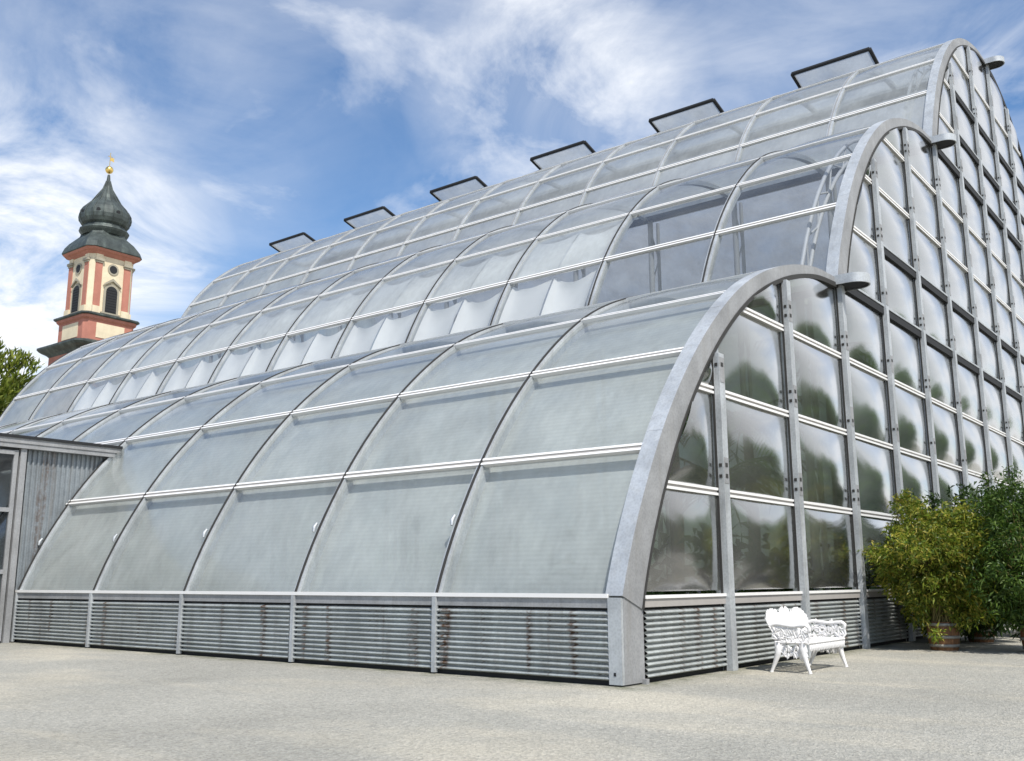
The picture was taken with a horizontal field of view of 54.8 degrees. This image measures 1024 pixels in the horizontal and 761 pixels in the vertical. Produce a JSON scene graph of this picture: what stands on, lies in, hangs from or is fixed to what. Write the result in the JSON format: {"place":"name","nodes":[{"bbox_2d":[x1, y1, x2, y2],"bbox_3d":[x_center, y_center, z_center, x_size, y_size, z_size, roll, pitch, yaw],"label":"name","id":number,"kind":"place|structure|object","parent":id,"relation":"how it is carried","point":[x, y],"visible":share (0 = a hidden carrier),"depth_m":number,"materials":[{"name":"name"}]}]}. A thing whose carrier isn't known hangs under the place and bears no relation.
{"place":"outdoors","nodes":[
{"label":"outdoors","id":0,"kind":"place"},
{"bbox_2d":[36,153,141,364],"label":"church tower","id":1,"kind":"structure","parent":0,"point":[101,254],"depth_m":111.49,"materials":[{"name":"red paint"}]},
{"bbox_2d":[70,278,82,313],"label":"belfry window","id":2,"kind":"structure","parent":1,"relation":"in","point":[76,292],"depth_m":110.85,"materials":[{"name":"glass"}]},
{"bbox_2d":[75,263,81,273],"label":"round window","id":3,"kind":"structure","parent":1,"relation":"in","point":[78,269],"depth_m":111.56,"materials":[{"name":"glass"}]},
{"bbox_2d":[100,279,120,316],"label":"belfry window","id":4,"kind":"structure","parent":1,"relation":"in","point":[110,304],"depth_m":111.34,"materials":[{"name":"glass"}]},
{"bbox_2d":[108,264,118,275],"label":"round window","id":5,"kind":"structure","parent":1,"relation":"in","point":[113,269],"depth_m":112.02,"materials":[{"name":"glass"}]},
{"bbox_2d":[0,624,1023,760],"bbox_3d":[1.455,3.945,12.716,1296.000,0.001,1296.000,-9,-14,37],"label":"gravel yard","id":6,"kind":"structure","parent":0,"point":[918,700],"depth_m":10.40,"materials":[{"name":"grey gravel"}]},
{"bbox_2d":[0,336,44,415],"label":"slender tree","id":7,"kind":"object","parent":6,"relation":"on","point":[13,381],"visible":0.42,"depth_m":53.77,"materials":[{"name":"green plant"}]},
{"bbox_2d":[0,433,122,642],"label":"entrance pavilion","id":8,"kind":"structure","parent":6,"relation":"on","point":[49,477],"depth_m":23.40,"materials":[{"name":"metal"}]},
{"bbox_2d":[0,449,18,640],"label":"door","id":9,"kind":"structure","parent":8,"relation":"in","point":[15,453],"depth_m":22.73,"materials":[{"name":"metal"}]},
{"bbox_2d":[765,606,847,673],"bbox_3d":[4.534,3.962,15.205,0.734,0.951,1.609,-9,-14,37],"label":"garden bench","id":10,"kind":"object","parent":6,"relation":"on","point":[782,622],"visible":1,"depth_m":15.01,"materials":[{"name":"white metal"}]},
{"bbox_2d":[857,488,1015,650],"bbox_3d":[8.373,3.700,19.549,2.920,3.142,2.856,0,-11,0],"label":"potted shrub","id":11,"kind":"object","parent":6,"relation":"on","point":[928,545],"visible":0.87,"depth_m":18.95,"materials":[{"name":"green plant"}]},
{"bbox_2d":[888,481,1022,642],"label":"potted shrub","id":12,"kind":"object","parent":6,"relation":"on","point":[984,634],"visible":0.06,"depth_m":21.43,"materials":[{"name":"green plant"}]},
{"bbox_2d":[960,462,1023,648],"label":"potted shrub","id":13,"kind":"object","parent":6,"relation":"on","point":[1008,602],"visible":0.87,"depth_m":18.40,"materials":[{"name":"green plant"}]},
{"bbox_2d":[0,0,1023,385],"label":"sky","id":14,"kind":"structure","parent":0,"point":[231,129],"materials":[{"name":"blue"}]},
{"label":"soil floor","id":15,"kind":"structure","parent":0,"visible":0},
{"bbox_2d":[0,38,1023,685],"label":"greenhouse","id":16,"kind":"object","parent":15,"relation":"on","point":[442,434],"visible":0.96,"depth_m":21.07,"materials":[{"name":"glass"}]},
{"bbox_2d":[646,587,891,594],"bbox_3d":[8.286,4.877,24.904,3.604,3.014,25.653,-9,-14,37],"label":"window sill","id":17,"kind":"structure","parent":16,"relation":"attached to","point":[714,591],"depth_m":19.22,"materials":[{"name":"grey metal"}]}
]}

